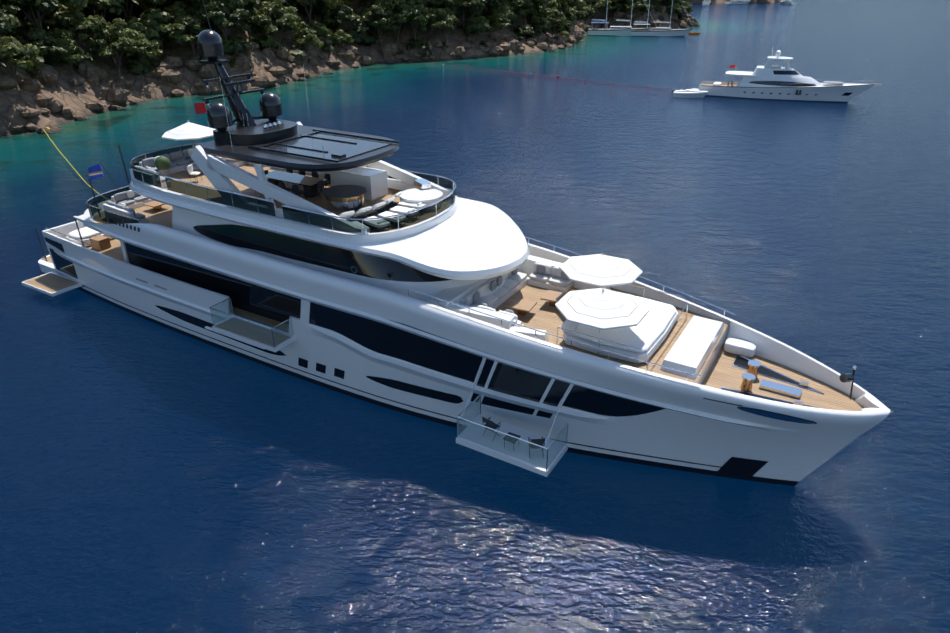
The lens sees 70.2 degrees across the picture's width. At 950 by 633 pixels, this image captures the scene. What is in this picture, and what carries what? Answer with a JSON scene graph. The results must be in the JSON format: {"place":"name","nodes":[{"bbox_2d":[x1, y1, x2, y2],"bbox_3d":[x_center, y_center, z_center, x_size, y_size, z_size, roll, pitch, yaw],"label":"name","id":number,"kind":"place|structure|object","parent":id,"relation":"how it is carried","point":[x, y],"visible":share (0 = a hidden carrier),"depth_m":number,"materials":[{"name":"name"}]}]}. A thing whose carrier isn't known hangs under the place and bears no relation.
{"place":"outdoors","nodes":[
{"label":"outdoors","id":0,"kind":"place"},
{"bbox_2d":[0,0,691,136],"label":"hillside ground","id":1,"kind":"structure","parent":0,"point":[146,87],"depth_m":114.86,"materials":[{"name":"brown stone"}]},
{"bbox_2d":[0,5,23,35],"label":"pine tree","id":2,"kind":"object","parent":1,"relation":"on","point":[10,24],"visible":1,"depth_m":85.90,"materials":[{"name":"green plant"}]},
{"bbox_2d":[0,36,43,88],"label":"pine tree","id":3,"kind":"object","parent":1,"relation":"on","point":[14,52],"visible":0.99,"depth_m":83.99,"materials":[{"name":"green plant"}]},
{"bbox_2d":[10,14,45,36],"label":"maquis bush","id":4,"kind":"object","parent":1,"relation":"on","point":[25,23],"visible":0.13,"depth_m":99.66,"materials":[{"name":"green plant"}]},
{"bbox_2d":[24,68,38,77],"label":"maquis bush","id":5,"kind":"object","parent":1,"relation":"on","point":[32,73],"visible":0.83,"depth_m":90.03,"materials":[{"name":"green plant"}]},
{"bbox_2d":[16,6,50,19],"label":"pine tree","id":6,"kind":"object","parent":1,"relation":"on","point":[34,11],"visible":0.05,"depth_m":102.21,"materials":[{"name":"green plant"}]},
{"bbox_2d":[12,28,66,56],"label":"pine tree","id":7,"kind":"object","parent":1,"relation":"on","point":[44,44],"visible":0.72,"depth_m":90.49,"materials":[{"name":"green plant"}]},
{"bbox_2d":[27,16,53,30],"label":"maquis bush","id":8,"kind":"object","parent":1,"relation":"on","point":[46,21],"visible":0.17,"depth_m":101.61,"materials":[{"name":"green plant"}]},
{"bbox_2d":[0,0,87,28],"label":"pine tree","id":9,"kind":"object","parent":1,"relation":"on","point":[43,6],"visible":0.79,"depth_m":93.19,"materials":[{"name":"green plant"}]},
{"bbox_2d":[32,52,61,65],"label":"maquis bush","id":10,"kind":"object","parent":1,"relation":"on","point":[47,60],"visible":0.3,"depth_m":94.05,"materials":[{"name":"green plant"}]},
{"bbox_2d":[48,38,88,74],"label":"pine tree","id":11,"kind":"object","parent":1,"relation":"on","point":[74,54],"visible":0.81,"depth_m":94.62,"materials":[{"name":"green plant"}]},
{"bbox_2d":[45,10,108,45],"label":"pine tree","id":12,"kind":"object","parent":1,"relation":"on","point":[76,26],"visible":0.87,"depth_m":96.88,"materials":[{"name":"green plant"}]},
{"bbox_2d":[75,51,97,66],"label":"maquis bush","id":13,"kind":"object","parent":1,"relation":"on","point":[92,60],"visible":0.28,"depth_m":99.74,"materials":[{"name":"green plant"}]},
{"bbox_2d":[85,0,128,46],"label":"pine tree","id":14,"kind":"object","parent":1,"relation":"on","point":[115,6],"visible":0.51,"depth_m":104.72,"materials":[{"name":"green plant"}]},
{"bbox_2d":[84,5,130,23],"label":"pine tree","id":15,"kind":"object","parent":1,"relation":"on","point":[106,12],"visible":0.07,"depth_m":117.91,"materials":[{"name":"green plant"}]},
{"bbox_2d":[88,18,146,79],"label":"pine tree","id":16,"kind":"object","parent":1,"relation":"on","point":[123,42],"visible":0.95,"depth_m":100.25,"materials":[{"name":"green plant"}]},
{"bbox_2d":[95,0,152,18],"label":"pine tree","id":17,"kind":"object","parent":1,"relation":"on","point":[142,6],"visible":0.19,"depth_m":114.17,"materials":[{"name":"green plant"}]},
{"bbox_2d":[112,21,162,59],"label":"pine tree","id":18,"kind":"object","parent":1,"relation":"on","point":[140,28],"visible":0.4,"depth_m":107.28,"materials":[{"name":"green plant"}]},
{"bbox_2d":[128,58,151,74],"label":"maquis bush","id":19,"kind":"object","parent":1,"relation":"on","point":[137,67],"visible":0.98,"depth_m":105.58,"materials":[{"name":"green plant"}]},
{"bbox_2d":[121,35,161,61],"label":"pine tree","id":20,"kind":"object","parent":1,"relation":"on","point":[152,45],"visible":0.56,"depth_m":105.56,"materials":[{"name":"green plant"}]},
{"bbox_2d":[121,0,164,21],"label":"pine tree","id":21,"kind":"object","parent":1,"relation":"on","point":[155,2],"visible":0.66,"depth_m":110.25,"materials":[{"name":"green plant"}]},
{"bbox_2d":[126,54,159,70],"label":"maquis bush","id":22,"kind":"object","parent":1,"relation":"on","point":[147,61],"visible":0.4,"depth_m":107.12,"materials":[{"name":"green plant"}]},
{"bbox_2d":[126,7,184,55],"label":"pine tree","id":23,"kind":"object","parent":1,"relation":"on","point":[159,21],"visible":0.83,"depth_m":109.21,"materials":[{"name":"green plant"}]},
{"bbox_2d":[162,0,205,26],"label":"pine tree","id":24,"kind":"object","parent":1,"relation":"on","point":[179,8],"visible":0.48,"depth_m":113.48,"materials":[{"name":"green plant"}]},
{"bbox_2d":[166,15,211,54],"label":"pine tree","id":25,"kind":"object","parent":1,"relation":"on","point":[191,24],"visible":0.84,"depth_m":109.85,"materials":[{"name":"green plant"}]},
{"bbox_2d":[171,0,210,27],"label":"pine tree","id":26,"kind":"object","parent":1,"relation":"on","point":[196,1],"visible":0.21,"depth_m":111.31,"materials":[{"name":"green plant"}]},
{"bbox_2d":[204,21,222,31],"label":"maquis bush","id":27,"kind":"object","parent":1,"relation":"on","point":[215,28],"visible":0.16,"depth_m":116.95,"materials":[{"name":"green plant"}]},
{"bbox_2d":[192,0,255,40],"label":"pine tree","id":28,"kind":"object","parent":1,"relation":"on","point":[217,18],"visible":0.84,"depth_m":110.45,"materials":[{"name":"green plant"}]},
{"bbox_2d":[217,31,230,39],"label":"maquis bush","id":29,"kind":"object","parent":1,"relation":"on","point":[221,34],"visible":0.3,"depth_m":116.13,"materials":[{"name":"green plant"}]},
{"bbox_2d":[190,0,261,37],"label":"pine tree","id":30,"kind":"object","parent":1,"relation":"on","point":[251,5],"visible":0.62,"depth_m":111.47,"materials":[{"name":"green plant"}]},
{"bbox_2d":[223,38,251,55],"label":"maquis bush","id":31,"kind":"object","parent":1,"relation":"on","point":[232,47],"visible":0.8,"depth_m":112.44,"materials":[{"name":"green plant"}]},
{"bbox_2d":[229,57,252,67],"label":"maquis bush","id":32,"kind":"object","parent":1,"relation":"on","point":[232,62],"visible":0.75,"depth_m":113.06,"materials":[{"name":"green plant"}]},
{"bbox_2d":[231,4,269,41],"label":"pine tree","id":33,"kind":"object","parent":1,"relation":"on","point":[262,19],"visible":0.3,"depth_m":117.58,"materials":[{"name":"green plant"}]},
{"bbox_2d":[249,34,279,50],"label":"maquis bush","id":34,"kind":"object","parent":1,"relation":"on","point":[262,41],"visible":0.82,"depth_m":122.31,"materials":[{"name":"green plant"}]},
{"bbox_2d":[252,1,282,34],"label":"pine tree","id":35,"kind":"object","parent":1,"relation":"on","point":[273,19],"visible":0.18,"depth_m":124.40,"materials":[{"name":"green plant"}]},
{"bbox_2d":[248,0,306,49],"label":"pine tree","id":36,"kind":"object","parent":1,"relation":"on","point":[288,19],"visible":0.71,"depth_m":121.79,"materials":[{"name":"green plant"}]},
{"bbox_2d":[278,5,298,40],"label":"pine tree","id":37,"kind":"object","parent":1,"relation":"on","point":[295,27],"visible":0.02,"depth_m":130.37,"materials":[{"name":"green plant"}]},
{"bbox_2d":[291,49,303,61],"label":"maquis bush","id":38,"kind":"object","parent":1,"relation":"on","point":[297,54],"visible":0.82,"depth_m":128.09,"materials":[{"name":"green plant"}]},
{"bbox_2d":[292,27,323,53],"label":"pine tree","id":39,"kind":"object","parent":1,"relation":"on","point":[304,36],"visible":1,"depth_m":130.55,"materials":[{"name":"green plant"}]},
{"bbox_2d":[284,0,338,23],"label":"pine tree","id":40,"kind":"object","parent":1,"relation":"on","point":[329,3],"visible":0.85,"depth_m":138.90,"materials":[{"name":"green plant"}]},
{"bbox_2d":[302,6,322,15],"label":"maquis bush","id":41,"kind":"object","parent":1,"relation":"on","point":[316,11],"visible":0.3,"depth_m":145.45,"materials":[{"name":"green plant"}]},
{"bbox_2d":[299,1,327,19],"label":"pine tree","id":42,"kind":"object","parent":1,"relation":"on","point":[320,6],"visible":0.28,"depth_m":140.81,"materials":[{"name":"green plant"}]},
{"bbox_2d":[305,20,332,38],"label":"pine tree","id":43,"kind":"object","parent":1,"relation":"on","point":[322,30],"visible":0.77,"depth_m":135.35,"materials":[{"name":"green plant"}]},
{"bbox_2d":[321,42,333,52],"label":"maquis bush","id":44,"kind":"object","parent":1,"relation":"on","point":[328,47],"visible":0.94,"depth_m":137.39,"materials":[{"name":"green plant"}]},
{"bbox_2d":[321,19,343,28],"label":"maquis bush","id":45,"kind":"object","parent":1,"relation":"on","point":[334,25],"visible":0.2,"depth_m":146.61,"materials":[{"name":"green plant"}]},
{"bbox_2d":[321,4,359,29],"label":"pine tree","id":46,"kind":"object","parent":1,"relation":"on","point":[341,12],"visible":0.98,"depth_m":141.84,"materials":[{"name":"green plant"}]},
{"bbox_2d":[330,29,353,47],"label":"pine tree","id":47,"kind":"object","parent":1,"relation":"on","point":[338,37],"visible":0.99,"depth_m":140.13,"materials":[{"name":"green plant"}]},
{"bbox_2d":[0,6,699,134],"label":"shore boulders","id":48,"kind":"object","parent":1,"relation":"on","point":[163,70],"visible":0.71,"depth_m":114.85,"materials":[{"name":"stone"}]},
{"bbox_2d":[43,127,98,193],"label":"mooring rope","id":49,"kind":"object","parent":48,"relation":"on","point":[67,160],"visible":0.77,"depth_m":71.02,"materials":[{"name":"yellow"}]},
{"bbox_2d":[344,24,377,45],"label":"maquis bush","id":50,"kind":"object","parent":1,"relation":"on","point":[360,37],"visible":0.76,"depth_m":144.81,"materials":[{"name":"green plant"}]},
{"bbox_2d":[339,0,384,20],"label":"pine tree","id":51,"kind":"object","parent":1,"relation":"on","point":[345,2],"visible":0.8,"depth_m":149.26,"materials":[{"name":"green plant"}]},
{"bbox_2d":[354,2,397,47],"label":"pine tree","id":52,"kind":"object","parent":1,"relation":"on","point":[366,18],"visible":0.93,"depth_m":144.66,"materials":[{"name":"green plant"}]},
{"bbox_2d":[357,0,395,34],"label":"pine tree","id":53,"kind":"object","parent":1,"relation":"on","point":[369,4],"visible":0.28,"depth_m":147.34,"materials":[{"name":"green plant"}]},
{"bbox_2d":[383,0,419,42],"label":"pine tree","id":54,"kind":"object","parent":1,"relation":"on","point":[393,5],"visible":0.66,"depth_m":146.57,"materials":[{"name":"green plant"}]},
{"bbox_2d":[394,0,432,41],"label":"pine tree","id":55,"kind":"object","parent":1,"relation":"on","point":[421,14],"visible":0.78,"depth_m":146.39,"materials":[{"name":"green plant"}]},
{"bbox_2d":[403,37,434,57],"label":"maquis bush","id":56,"kind":"object","parent":1,"relation":"on","point":[417,44],"visible":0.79,"depth_m":149.35,"materials":[{"name":"green plant"}]},
{"bbox_2d":[419,7,454,39],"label":"pine tree","id":57,"kind":"object","parent":1,"relation":"on","point":[436,15],"visible":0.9,"depth_m":150.53,"materials":[{"name":"green plant"}]},
{"bbox_2d":[422,0,453,33],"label":"pine tree","id":58,"kind":"object","parent":1,"relation":"on","point":[433,2],"visible":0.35,"depth_m":152.40,"materials":[{"name":"green plant"}]},
{"bbox_2d":[422,0,457,8],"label":"pine tree","id":59,"kind":"object","parent":1,"relation":"on","point":[443,5],"visible":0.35,"depth_m":155.06,"materials":[{"name":"green plant"}]},
{"bbox_2d":[432,7,459,37],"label":"pine tree","id":60,"kind":"object","parent":1,"relation":"on","point":[451,15],"visible":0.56,"depth_m":153.14,"materials":[{"name":"green plant"}]},
{"bbox_2d":[449,0,481,30],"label":"pine tree","id":61,"kind":"object","parent":1,"relation":"on","point":[468,10],"visible":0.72,"depth_m":158.27,"materials":[{"name":"green plant"}]},
{"bbox_2d":[463,21,475,33],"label":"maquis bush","id":62,"kind":"object","parent":1,"relation":"on","point":[467,23],"visible":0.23,"depth_m":160.74,"materials":[{"name":"green plant"}]},
{"bbox_2d":[454,0,502,16],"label":"pine tree","id":63,"kind":"object","parent":1,"relation":"on","point":[489,3],"visible":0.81,"depth_m":156.18,"materials":[{"name":"green plant"}]},
{"bbox_2d":[465,16,493,42],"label":"pine tree","id":64,"kind":"object","parent":1,"relation":"on","point":[480,24],"visible":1,"depth_m":156.47,"materials":[{"name":"green plant"}]},
{"bbox_2d":[486,13,510,31],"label":"pine tree","id":65,"kind":"object","parent":1,"relation":"on","point":[500,20],"visible":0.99,"depth_m":161.42,"materials":[{"name":"green plant"}]},
{"bbox_2d":[489,0,517,30],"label":"pine tree","id":66,"kind":"object","parent":1,"relation":"on","point":[507,9],"visible":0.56,"depth_m":163.75,"materials":[{"name":"green plant"}]},
{"bbox_2d":[508,24,525,35],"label":"maquis bush","id":67,"kind":"object","parent":1,"relation":"on","point":[514,30],"visible":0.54,"depth_m":170.66,"materials":[{"name":"green plant"}]},
{"bbox_2d":[503,0,532,25],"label":"pine tree","id":68,"kind":"object","parent":1,"relation":"on","point":[517,5],"visible":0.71,"depth_m":170.37,"materials":[{"name":"green plant"}]},
{"bbox_2d":[516,23,533,38],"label":"pine tree","id":69,"kind":"object","parent":1,"relation":"on","point":[525,29],"visible":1,"depth_m":168.99,"materials":[{"name":"green plant"}]},
{"bbox_2d":[523,0,547,23],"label":"pine tree","id":70,"kind":"object","parent":1,"relation":"on","point":[529,4],"visible":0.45,"depth_m":173.61,"materials":[{"name":"green plant"}]},
{"bbox_2d":[524,2,552,19],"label":"pine tree","id":71,"kind":"object","parent":1,"relation":"on","point":[540,9],"visible":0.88,"depth_m":177.35,"materials":[{"name":"green plant"}]},
{"bbox_2d":[529,16,551,30],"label":"pine tree","id":72,"kind":"object","parent":1,"relation":"on","point":[538,23],"visible":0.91,"depth_m":172.35,"materials":[{"name":"green plant"}]},
{"bbox_2d":[533,0,560,10],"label":"pine tree","id":73,"kind":"object","parent":1,"relation":"on","point":[550,3],"visible":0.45,"depth_m":182.64,"materials":[{"name":"green plant"}]},
{"bbox_2d":[544,7,569,39],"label":"pine tree","id":74,"kind":"object","parent":1,"relation":"on","point":[560,20],"visible":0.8,"depth_m":177.31,"materials":[{"name":"green plant"}]},
{"bbox_2d":[551,19,563,31],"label":"pine tree","id":75,"kind":"object","parent":1,"relation":"on","point":[559,28],"visible":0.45,"depth_m":181.94,"materials":[{"name":"green plant"}]},
{"bbox_2d":[555,30,569,37],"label":"maquis bush","id":76,"kind":"object","parent":1,"relation":"on","point":[562,33],"visible":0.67,"depth_m":181.21,"materials":[{"name":"green plant"}]},
{"bbox_2d":[550,0,585,12],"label":"pine tree","id":77,"kind":"object","parent":1,"relation":"on","point":[577,3],"visible":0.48,"depth_m":189.22,"materials":[{"name":"green plant"}]},
{"bbox_2d":[560,5,575,20],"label":"pine tree","id":78,"kind":"object","parent":1,"relation":"on","point":[568,13],"visible":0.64,"depth_m":196.87,"materials":[{"name":"green plant"}]},
{"bbox_2d":[563,20,574,29],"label":"maquis bush","id":79,"kind":"object","parent":1,"relation":"on","point":[572,23],"visible":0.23,"depth_m":192.45,"materials":[{"name":"green plant"}]},
{"bbox_2d":[575,6,587,17],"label":"pine tree","id":80,"kind":"object","parent":1,"relation":"on","point":[582,11],"visible":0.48,"depth_m":222.00,"materials":[{"name":"green plant"}]},
{"bbox_2d":[586,5,596,18],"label":"pine tree","id":81,"kind":"object","parent":1,"relation":"on","point":[590,11],"visible":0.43,"depth_m":232.95,"materials":[{"name":"green plant"}]},
{"bbox_2d":[584,0,606,17],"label":"pine tree","id":82,"kind":"object","parent":1,"relation":"on","point":[596,4],"visible":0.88,"depth_m":234.75,"materials":[{"name":"green plant"}]},
{"bbox_2d":[598,0,623,18],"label":"pine tree","id":83,"kind":"object","parent":1,"relation":"on","point":[614,5],"visible":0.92,"depth_m":235.92,"materials":[{"name":"green plant"}]},
{"bbox_2d":[624,0,649,16],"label":"pine tree","id":84,"kind":"object","parent":1,"relation":"on","point":[637,4],"visible":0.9,"depth_m":230.45,"materials":[{"name":"green plant"}]},
{"bbox_2d":[638,2,652,12],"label":"pine tree","id":85,"kind":"object","parent":1,"relation":"on","point":[646,9],"visible":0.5,"depth_m":234.45,"materials":[{"name":"green plant"}]},
{"bbox_2d":[666,3,681,12],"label":"pine tree","id":86,"kind":"object","parent":1,"relation":"on","point":[674,7],"visible":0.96,"depth_m":238.68,"materials":[{"name":"green plant"}]},
{"bbox_2d":[668,5,684,17],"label":"maquis bush","id":87,"kind":"object","parent":1,"relation":"on","point":[682,15],"visible":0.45,"depth_m":241.47,"materials":[{"name":"green plant"}]},
{"bbox_2d":[669,0,687,9],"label":"pine tree","id":88,"kind":"object","parent":1,"relation":"on","point":[684,5],"visible":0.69,"depth_m":240.94,"materials":[{"name":"green plant"}]},
{"bbox_2d":[0,0,949,632],"bbox_3d":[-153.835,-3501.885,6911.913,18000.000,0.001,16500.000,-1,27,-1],"label":"sea","id":89,"kind":"structure","parent":0,"point":[154,478],"depth_m":31.26,"materials":[{"name":"liquid"}]},
{"bbox_2d":[42,214,892,485],"bbox_3d":[-5.412,-0.299,34.641,46.100,7.952,8.956,15,31,27],"label":"yacht hull","id":90,"kind":"object","parent":89,"relation":"on","point":[806,450],"visible":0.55,"depth_m":27.15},
{"bbox_2d":[21,145,567,476],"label":"fold-out balconies","id":91,"kind":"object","parent":90,"relation":"attached to","point":[525,449],"visible":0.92,"depth_m":26.70,"materials":[{"name":"white metal"}]},
{"bbox_2d":[191,122,451,234],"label":"yacht hardtop arches","id":92,"kind":"structure","parent":90,"relation":"on","point":[218,172],"depth_m":31.10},
{"bbox_2d":[193,119,399,171],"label":"hardtop roof","id":93,"kind":"structure","parent":92,"relation":"on","point":[290,145],"depth_m":31.59,"materials":[{"name":"black paint"}]},
{"bbox_2d":[194,0,310,148],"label":"yacht mast radomes","id":94,"kind":"object","parent":93,"relation":"on","point":[211,50],"visible":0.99,"depth_m":33.10,"materials":[{"name":"black paint"}]},
{"bbox_2d":[84,162,864,410],"bbox_3d":[-5.648,-3.000,33.424,45.050,5.570,8.681,15,31,27],"label":"yacht superstructure","id":95,"kind":"object","parent":90,"relation":"on","point":[461,242],"visible":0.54,"depth_m":29.47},
{"bbox_2d":[193,224,452,281],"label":"yacht window","id":96,"kind":"structure","parent":95,"relation":"attached to","point":[331,257],"depth_m":30.13,"materials":[{"name":"black glass"}]},
{"bbox_2d":[45,142,735,380],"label":"yacht rails","id":97,"kind":"object","parent":95,"relation":"attached to","point":[101,215],"visible":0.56,"depth_m":30.69,"materials":[{"name":"silver metal"}]},
{"bbox_2d":[65,120,856,407],"bbox_3d":[-5.678,-4.060,32.904,44.080,7.932,6.930,15,31,27],"label":"deck furniture","id":98,"kind":"object","parent":95,"relation":"on","point":[595,311],"visible":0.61,"depth_m":28.13,"materials":[{"name":"white fabric"}]},
{"bbox_2d":[429,63,682,89],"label":"buoy line","id":99,"kind":"object","parent":89,"relation":"on","point":[553,76],"visible":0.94,"depth_m":127.90,"materials":[{"name":"red fabric"}]},
{"bbox_2d":[587,0,662,35],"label":"gulet","id":100,"kind":"object","parent":89,"relation":"in","point":[617,31],"visible":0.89,"depth_m":210.01,"materials":[{"name":"white paint"}]},
{"bbox_2d":[631,0,693,36],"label":"gulet","id":101,"kind":"object","parent":89,"relation":"in","point":[661,32],"visible":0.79,"depth_m":208.46,"materials":[{"name":"white wood"}]},
{"bbox_2d":[702,0,710,5],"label":"boat","id":102,"kind":"object","parent":89,"relation":"in","point":[706,2],"visible":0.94,"depth_m":404.79,"materials":[{"name":"white paint"}]},
{"bbox_2d":[725,0,751,4],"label":"boat","id":103,"kind":"object","parent":89,"relation":"in","point":[735,2],"visible":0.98,"depth_m":416.46,"materials":[{"name":"white paint"}]},
{"bbox_2d":[672,47,881,102],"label":"motor yacht","id":104,"kind":"object","parent":89,"relation":"in","point":[768,81],"visible":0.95,"depth_m":103.97,"materials":[{"name":"white paint"}]},
{"bbox_2d":[779,0,795,4],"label":"boat","id":105,"kind":"object","parent":89,"relation":"in","point":[787,2],"visible":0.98,"depth_m":412.28,"materials":[{"name":"white paint"}]},
{"bbox_2d":[687,0,784,3],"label":"boats","id":106,"kind":"object","parent":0,"point":[724,1],"depth_m":428.65,"materials":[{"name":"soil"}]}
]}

